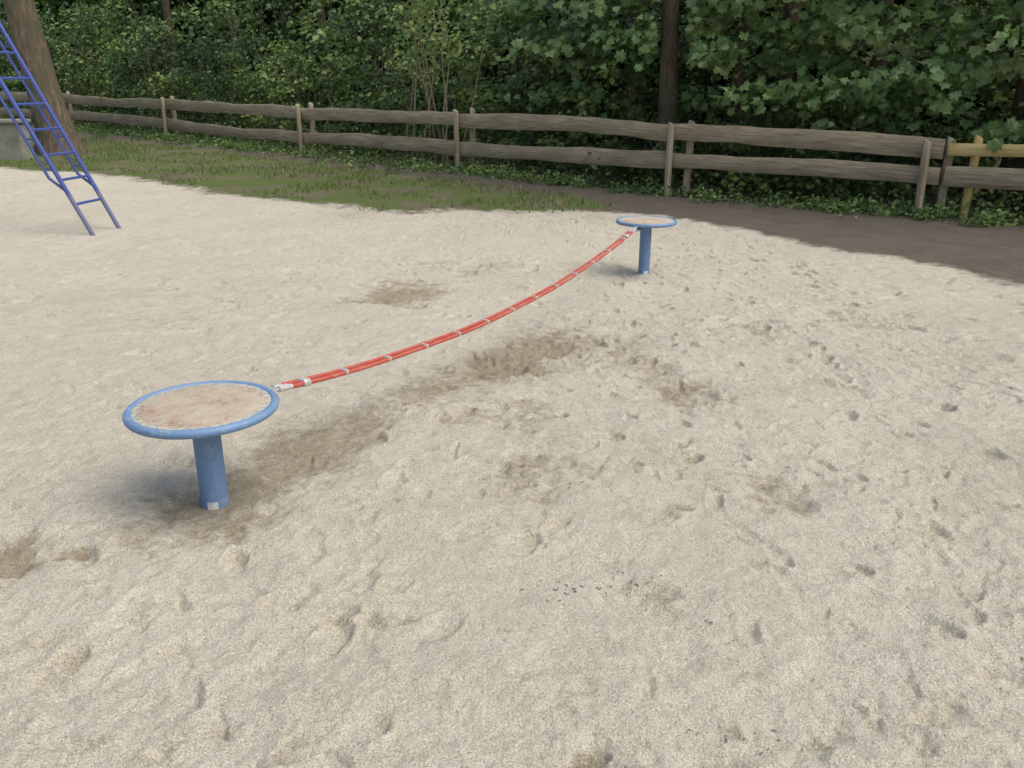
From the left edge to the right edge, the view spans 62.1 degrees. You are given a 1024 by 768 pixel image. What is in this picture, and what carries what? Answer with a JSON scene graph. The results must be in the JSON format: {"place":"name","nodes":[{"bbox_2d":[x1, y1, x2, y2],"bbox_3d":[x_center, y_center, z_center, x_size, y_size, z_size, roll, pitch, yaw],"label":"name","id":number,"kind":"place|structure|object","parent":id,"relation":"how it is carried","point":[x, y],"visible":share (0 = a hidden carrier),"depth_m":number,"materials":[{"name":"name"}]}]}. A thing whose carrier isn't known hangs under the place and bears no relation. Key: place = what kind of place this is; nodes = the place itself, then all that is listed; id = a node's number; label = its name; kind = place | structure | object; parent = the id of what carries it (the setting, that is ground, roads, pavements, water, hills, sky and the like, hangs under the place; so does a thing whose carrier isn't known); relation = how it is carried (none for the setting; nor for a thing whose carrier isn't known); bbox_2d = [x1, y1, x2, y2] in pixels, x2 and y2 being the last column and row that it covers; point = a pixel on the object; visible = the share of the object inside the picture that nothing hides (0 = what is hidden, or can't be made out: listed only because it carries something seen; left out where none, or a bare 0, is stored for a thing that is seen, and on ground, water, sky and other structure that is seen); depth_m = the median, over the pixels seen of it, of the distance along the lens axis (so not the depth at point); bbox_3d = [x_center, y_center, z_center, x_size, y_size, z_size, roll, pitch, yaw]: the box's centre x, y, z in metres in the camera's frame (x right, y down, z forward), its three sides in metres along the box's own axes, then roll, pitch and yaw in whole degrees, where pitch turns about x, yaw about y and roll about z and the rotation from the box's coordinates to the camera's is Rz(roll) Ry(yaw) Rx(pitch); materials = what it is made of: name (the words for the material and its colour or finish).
{"place":"outdoors","nodes":[
{"label":"outdoors","id":0,"kind":"place"},
{"bbox_2d":[0,323,1021,767],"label":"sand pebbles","id":1,"kind":"object","parent":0,"point":[498,501],"visible":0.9,"depth_m":3.28,"materials":[{"name":"beige stone"}]},
{"bbox_2d":[0,91,1023,767],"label":"ground","id":2,"kind":"structure","parent":0,"point":[222,259],"depth_m":3.62,"materials":[{"name":"beige sand"}]},
{"bbox_2d":[0,36,18,75],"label":"bush","id":3,"kind":"object","parent":2,"relation":"on","point":[3,55],"visible":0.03,"depth_m":37.49,"materials":[{"name":"green plant"}]},
{"bbox_2d":[0,35,26,108],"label":"bush","id":4,"kind":"object","parent":2,"relation":"on","point":[11,56],"visible":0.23,"depth_m":33.01,"materials":[{"name":"green plant"}]},
{"bbox_2d":[0,73,27,115],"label":"bush","id":5,"kind":"object","parent":2,"relation":"on","point":[9,81],"visible":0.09,"depth_m":31.74,"materials":[{"name":"green plant"}]},
{"bbox_2d":[0,123,33,159],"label":"wall","id":6,"kind":"structure","parent":2,"relation":"on","point":[13,145],"depth_m":17.96,"materials":[{"name":"concrete"}]},
{"bbox_2d":[0,119,30,122],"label":"coping","id":7,"kind":"object","parent":6,"relation":"on","point":[11,121],"visible":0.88,"depth_m":17.74,"materials":[{"name":"concrete"}]},
{"bbox_2d":[0,18,81,95],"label":"bush","id":8,"kind":"object","parent":2,"relation":"on","point":[6,29],"visible":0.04,"depth_m":35.61,"materials":[{"name":"green plant"}]},
{"bbox_2d":[1,59,83,118],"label":"bush","id":9,"kind":"object","parent":2,"relation":"on","point":[17,86],"visible":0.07,"depth_m":31.20,"materials":[{"name":"green plant"}]},
{"bbox_2d":[0,12,86,108],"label":"bush","id":10,"kind":"object","parent":2,"relation":"on","point":[46,23],"visible":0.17,"depth_m":29.82,"materials":[{"name":"green plant"}]},
{"bbox_2d":[0,2,87,106],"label":"bush","id":11,"kind":"object","parent":2,"relation":"on","point":[46,15],"visible":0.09,"depth_m":34.05,"materials":[{"name":"green plant"}]},
{"bbox_2d":[3,0,86,155],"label":"tree","id":12,"kind":"object","parent":2,"relation":"on","point":[27,34],"visible":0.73,"depth_m":18.56,"materials":[{"name":"brown plant"}]},
{"bbox_2d":[0,21,120,235],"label":"climbing ladder","id":13,"kind":"object","parent":2,"relation":"on","point":[61,185],"visible":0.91,"depth_m":9.99,"materials":[{"name":"blue metal"}]},
{"bbox_2d":[29,35,100,121],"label":"bush","id":14,"kind":"object","parent":2,"relation":"on","point":[59,42],"visible":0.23,"depth_m":29.36,"materials":[{"name":"green plant"}]},
{"bbox_2d":[39,11,124,112],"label":"bush","id":15,"kind":"object","parent":2,"relation":"on","point":[54,30],"visible":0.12,"depth_m":32.99,"materials":[{"name":"green plant"}]},
{"bbox_2d":[53,54,135,123],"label":"bush","id":16,"kind":"object","parent":2,"relation":"on","point":[74,62],"visible":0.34,"depth_m":28.41,"materials":[{"name":"green plant"}]},
{"bbox_2d":[54,1,139,125],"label":"bush","id":17,"kind":"object","parent":2,"relation":"on","point":[87,28],"visible":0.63,"depth_m":27.44,"materials":[{"name":"green plant"}]},
{"bbox_2d":[50,0,157,110],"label":"bush","id":18,"kind":"object","parent":2,"relation":"on","point":[99,27],"visible":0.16,"depth_m":32.22,"materials":[{"name":"green plant"}]},
{"bbox_2d":[67,42,161,127],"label":"bush","id":19,"kind":"object","parent":2,"relation":"on","point":[96,72],"visible":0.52,"depth_m":26.30,"materials":[{"name":"green plant"}]},
{"bbox_2d":[52,0,180,112],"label":"bush","id":20,"kind":"object","parent":2,"relation":"on","point":[78,50],"visible":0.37,"depth_m":30.27,"materials":[{"name":"green plant"}]},
{"bbox_2d":[102,38,190,127],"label":"bush","id":21,"kind":"object","parent":2,"relation":"on","point":[138,75],"visible":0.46,"depth_m":26.14,"materials":[{"name":"green plant"}]},
{"bbox_2d":[99,18,199,129],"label":"bush","id":22,"kind":"object","parent":2,"relation":"on","point":[148,30],"visible":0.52,"depth_m":25.04,"materials":[{"name":"green plant"}]},
{"bbox_2d":[89,0,219,118],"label":"bush","id":23,"kind":"object","parent":2,"relation":"on","point":[109,33],"visible":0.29,"depth_m":29.62,"materials":[{"name":"green plant"}]},
{"bbox_2d":[97,8,238,117],"bbox_3d":[-11.486,-10.530,28.311,4.569,3.659,4.323,0,20,0],"label":"bush","id":24,"kind":"object","parent":2,"relation":"on","point":[147,24],"visible":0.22,"depth_m":27.98,"materials":[{"name":"green plant"}]},
{"bbox_2d":[127,68,219,134],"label":"bush","id":25,"kind":"object","parent":2,"relation":"on","point":[161,77],"visible":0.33,"depth_m":24.43,"materials":[{"name":"green plant"}]},
{"bbox_2d":[161,0,187,116],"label":"tree","id":26,"kind":"object","parent":2,"relation":"on","point":[166,11],"visible":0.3,"depth_m":30.26,"materials":[{"name":"brown plant"}]},
{"bbox_2d":[122,380,278,509],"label":"step platform","id":27,"kind":"structure","parent":2,"relation":"on","point":[204,416],"depth_m":3.33,"materials":[{"name":"blue paint"}]},
{"bbox_2d":[270,226,644,391],"bbox_3d":[0.026,-0.604,5.692,0.064,0.208,5.391,10,22,25],"label":"rope","id":28,"kind":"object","parent":27,"relation":"attached to","point":[306,381],"depth_m":4.86,"materials":[{"name":"red fabric"}]},
{"bbox_2d":[141,0,280,126],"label":"bush","id":29,"kind":"object","parent":2,"relation":"on","point":[195,26],"visible":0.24,"depth_m":26.71,"materials":[{"name":"green plant"}]},
{"bbox_2d":[163,50,259,136],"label":"bush","id":30,"kind":"object","parent":2,"relation":"on","point":[182,73],"visible":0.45,"depth_m":23.30,"materials":[{"name":"green plant"}]},
{"bbox_2d":[185,0,280,137],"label":"bush","id":31,"kind":"object","parent":2,"relation":"on","point":[229,57],"visible":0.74,"depth_m":22.41,"materials":[{"name":"green plant"}]},
{"bbox_2d":[189,0,353,126],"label":"bush","id":32,"kind":"object","parent":2,"relation":"on","point":[271,27],"visible":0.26,"depth_m":26.09,"materials":[{"name":"green plant"}]},
{"bbox_2d":[220,21,325,131],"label":"bush","id":33,"kind":"object","parent":2,"relation":"on","point":[252,76],"visible":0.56,"depth_m":21.98,"materials":[{"name":"green plant"}]},
{"bbox_2d":[192,0,373,130],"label":"bush","id":34,"kind":"object","parent":2,"relation":"on","point":[267,3],"visible":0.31,"depth_m":24.01,"materials":[{"name":"green plant"}]},
{"bbox_2d":[280,0,302,119],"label":"tree","id":35,"kind":"object","parent":2,"relation":"on","point":[288,14],"visible":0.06,"depth_m":28.20,"materials":[{"name":"brown plant"}]},
{"bbox_2d":[241,48,343,143],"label":"bush","id":36,"kind":"object","parent":2,"relation":"on","point":[302,61],"visible":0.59,"depth_m":20.85,"materials":[{"name":"green plant"}]},
{"bbox_2d":[0,137,621,213],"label":"grass","id":37,"kind":"structure","parent":2,"relation":"on","point":[190,154],"depth_m":15.81,"materials":[{"name":"green plant"}]},
{"bbox_2d":[315,5,333,124],"bbox_3d":[-5.778,-13.018,25.717,5.566,10.368,6.292,0,20,0],"label":"tree","id":38,"kind":"object","parent":2,"relation":"on","point":[323,17],"visible":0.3,"depth_m":25.58,"materials":[{"name":"brown plant"}]},
{"bbox_2d":[285,52,382,148],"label":"bush","id":39,"kind":"object","parent":2,"relation":"on","point":[339,90],"visible":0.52,"depth_m":20.38,"materials":[{"name":"green plant"}]},
{"bbox_2d":[258,0,431,131],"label":"bush","id":40,"kind":"object","parent":2,"relation":"on","point":[307,22],"visible":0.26,"depth_m":22.35,"materials":[{"name":"green plant"}]},
{"bbox_2d":[314,0,425,149],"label":"bush","id":41,"kind":"object","parent":2,"relation":"on","point":[382,6],"visible":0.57,"depth_m":19.40,"materials":[{"name":"green plant"}]},
{"bbox_2d":[287,0,466,136],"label":"bush","id":42,"kind":"object","parent":2,"relation":"on","point":[318,34],"visible":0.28,"depth_m":20.95,"materials":[{"name":"green plant"}]},
{"bbox_2d":[324,44,451,155],"bbox_3d":[-2.801,-6.254,18.859,2.619,2.376,2.654,-10,22,-25],"label":"bush","id":43,"kind":"object","parent":2,"relation":"on","point":[394,128],"visible":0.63,"depth_m":18.60,"materials":[{"name":"green plant"}]},
{"bbox_2d":[427,9,434,129],"bbox_3d":[-1.743,-11.546,23.550,5.969,9.130,6.504,0,20,0],"label":"tree","id":44,"kind":"object","parent":2,"relation":"on","point":[428,56],"visible":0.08,"depth_m":23.69,"materials":[{"name":"brown plant"}]},
{"bbox_2d":[383,0,508,164],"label":"sapling","id":45,"kind":"object","parent":2,"relation":"on","point":[415,28],"visible":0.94,"depth_m":16.51,"materials":[{"name":"green plant"}]},
{"bbox_2d":[364,0,530,150],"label":"bush","id":46,"kind":"object","parent":2,"relation":"on","point":[489,48],"visible":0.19,"depth_m":20.23,"materials":[{"name":"green plant"}]},
{"bbox_2d":[387,25,516,159],"bbox_3d":[-1.315,-6.241,18.294,2.864,2.735,2.542,0,20,0],"label":"bush","id":47,"kind":"object","parent":2,"relation":"on","point":[467,68],"visible":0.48,"depth_m":17.76,"materials":[{"name":"green plant"}]},
{"bbox_2d":[421,0,556,161],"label":"bush","id":48,"kind":"object","parent":2,"relation":"on","point":[504,107],"visible":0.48,"depth_m":17.12,"materials":[{"name":"green plant"}]},
{"bbox_2d":[0,91,1023,218],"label":"wooden fence","id":49,"kind":"object","parent":2,"relation":"on","point":[968,179],"visible":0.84,"depth_m":13.51,"materials":[{"name":"brown wood"}]},
{"bbox_2d":[0,0,1023,165],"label":"background woodland","id":50,"kind":"object","parent":2,"relation":"on","point":[55,7],"visible":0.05,"depth_m":25.12,"materials":[{"name":"green plant"}]},
{"bbox_2d":[0,104,1023,224],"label":"ground ivy","id":51,"kind":"object","parent":2,"relation":"on","point":[981,202],"visible":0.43,"depth_m":14.00,"materials":[{"name":"green plant"}]},
{"bbox_2d":[516,0,531,137],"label":"tree","id":52,"kind":"object","parent":2,"relation":"on","point":[521,66],"visible":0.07,"depth_m":21.56,"materials":[{"name":"brown plant"}]},
{"bbox_2d":[419,0,632,146],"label":"bush","id":53,"kind":"object","parent":2,"relation":"on","point":[524,20],"visible":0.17,"depth_m":17.89,"materials":[{"name":"green plant"}]},
{"bbox_2d":[74,124,1017,228],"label":"weed plants","id":54,"kind":"object","parent":2,"relation":"on","point":[837,206],"visible":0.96,"depth_m":14.43,"materials":[{"name":"green plant"}]},
{"bbox_2d":[500,19,618,169],"bbox_3d":[0.859,-5.657,16.615,2.714,2.814,2.346,-15,25,-37],"label":"bush","id":55,"kind":"object","parent":2,"relation":"on","point":[525,80],"visible":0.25,"depth_m":16.29,"materials":[{"name":"green plant"}]},
{"bbox_2d":[515,13,659,175],"bbox_3d":[1.377,-5.262,15.537,2.891,2.831,3.120,0,20,0],"label":"bush","id":56,"kind":"object","parent":2,"relation":"on","point":[617,72],"visible":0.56,"depth_m":15.06,"materials":[{"name":"green plant"}]},
{"bbox_2d":[492,0,701,148],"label":"bush","id":57,"kind":"object","parent":2,"relation":"on","point":[628,15],"visible":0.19,"depth_m":16.86,"materials":[{"name":"green plant"}]},
{"bbox_2d":[185,138,1021,231],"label":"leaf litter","id":58,"kind":"object","parent":2,"relation":"on","point":[644,194],"visible":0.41,"depth_m":13.35,"materials":[{"name":"brown plant"}]},
{"bbox_2d":[382,386,846,754],"bbox_3d":[-0.039,0.459,3.543,2.675,0.084,1.937,11,22,28],"label":"twig debris","id":59,"kind":"object","parent":2,"relation":"on","point":[645,610],"visible":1,"depth_m":2.83,"materials":[{"name":"brown wood"}]},
{"bbox_2d":[622,6,635,144],"bbox_3d":[3.401,-10.242,19.208,5.554,9.765,6.107,-15,24,-36],"label":"tree","id":60,"kind":"object","parent":2,"relation":"on","point":[630,101],"visible":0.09,"depth_m":20.08,"materials":[{"name":"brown plant"}]},
{"bbox_2d":[583,104,695,184],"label":"bush","id":61,"kind":"object","parent":2,"relation":"on","point":[635,117],"visible":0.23,"depth_m":14.51,"materials":[{"name":"green plant"}]},
{"bbox_2d":[616,215,677,273],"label":"step platform","id":62,"kind":"structure","parent":2,"relation":"on","point":[648,223],"depth_m":8.00,"materials":[{"name":"blue paint"}]},
{"bbox_2d":[652,0,679,184],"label":"tree","id":63,"kind":"object","parent":2,"relation":"on","point":[667,105],"visible":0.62,"depth_m":13.91,"materials":[{"name":"brown plant"}]},
{"bbox_2d":[631,112,796,191],"bbox_3d":[3.380,-3.969,14.463,2.908,1.222,2.204,13,23,32],"label":"bush","id":64,"kind":"object","parent":2,"relation":"on","point":[702,148],"visible":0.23,"depth_m":14.16,"materials":[{"name":"green plant"}]},
{"bbox_2d":[616,0,829,170],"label":"bush","id":65,"kind":"object","parent":2,"relation":"on","point":[654,103],"visible":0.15,"depth_m":16.15,"materials":[{"name":"green plant"}]},
{"bbox_2d":[727,11,750,180],"bbox_3d":[4.656,-8.139,13.807,5.596,9.682,5.921,0,20,0],"label":"tree","id":66,"kind":"object","parent":2,"relation":"on","point":[739,81],"visible":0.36,"depth_m":14.48,"materials":[{"name":"brown plant"}]},
{"bbox_2d":[495,0,1023,190],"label":"maple tree","id":67,"kind":"object","parent":2,"relation":"on","point":[872,89],"visible":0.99,"depth_m":12.29,"materials":[{"name":"green plant"}]},
{"bbox_2d":[698,80,849,196],"bbox_3d":[4.262,-4.027,13.876,2.179,1.749,2.938,0,20,0],"label":"bush","id":68,"kind":"object","parent":2,"relation":"on","point":[747,115],"visible":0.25,"depth_m":13.38,"materials":[{"name":"green plant"}]},
{"bbox_2d":[761,1,801,179],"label":"tree","id":69,"kind":"object","parent":2,"relation":"on","point":[788,8],"visible":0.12,"depth_m":14.39,"materials":[{"name":"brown plant"}]},
{"bbox_2d":[677,0,897,158],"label":"bush","id":70,"kind":"object","parent":2,"relation":"on","point":[683,114],"visible":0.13,"depth_m":15.36,"materials":[{"name":"green plant"}]},
{"bbox_2d":[753,105,933,197],"bbox_3d":[5.202,-3.551,12.990,2.916,1.423,2.882,0,20,0],"label":"bush","id":71,"kind":"object","parent":2,"relation":"on","point":[801,154],"visible":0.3,"depth_m":12.70,"materials":[{"name":"green plant"}]},
{"bbox_2d":[772,0,1023,185],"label":"bush","id":72,"kind":"object","parent":2,"relation":"on","point":[944,7],"visible":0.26,"depth_m":13.63,"materials":[{"name":"green plant"}]},
{"bbox_2d":[857,103,1023,206],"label":"bush","id":73,"kind":"object","parent":2,"relation":"on","point":[957,131],"visible":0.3,"depth_m":12.22,"materials":[{"name":"green plant"}]},
{"bbox_2d":[932,0,1023,189],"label":"bush","id":74,"kind":"object","parent":2,"relation":"on","point":[997,97],"visible":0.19,"depth_m":13.40,"materials":[{"name":"green plant"}]},
{"bbox_2d":[971,157,1000,199],"bbox_3d":[6.375,-2.730,11.498,0.350,0.668,0.043,0,20,0],"label":"wooden plank","id":75,"kind":"object","parent":2,"relation":"on","point":[996,165],"visible":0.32,"depth_m":11.41,"materials":[{"name":"brown wood"}]},
{"bbox_2d":[983,52,1023,206],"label":"tree","id":76,"kind":"object","parent":2,"relation":"on","point":[1018,111],"visible":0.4,"depth_m":12.04,"materials":[{"name":"green plant"}]},
{"bbox_2d":[1005,157,1023,197],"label":"bush","id":77,"kind":"object","parent":2,"relation":"on","point":[1010,158],"visible":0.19,"depth_m":11.93,"materials":[{"name":"green plant"}]}
]}

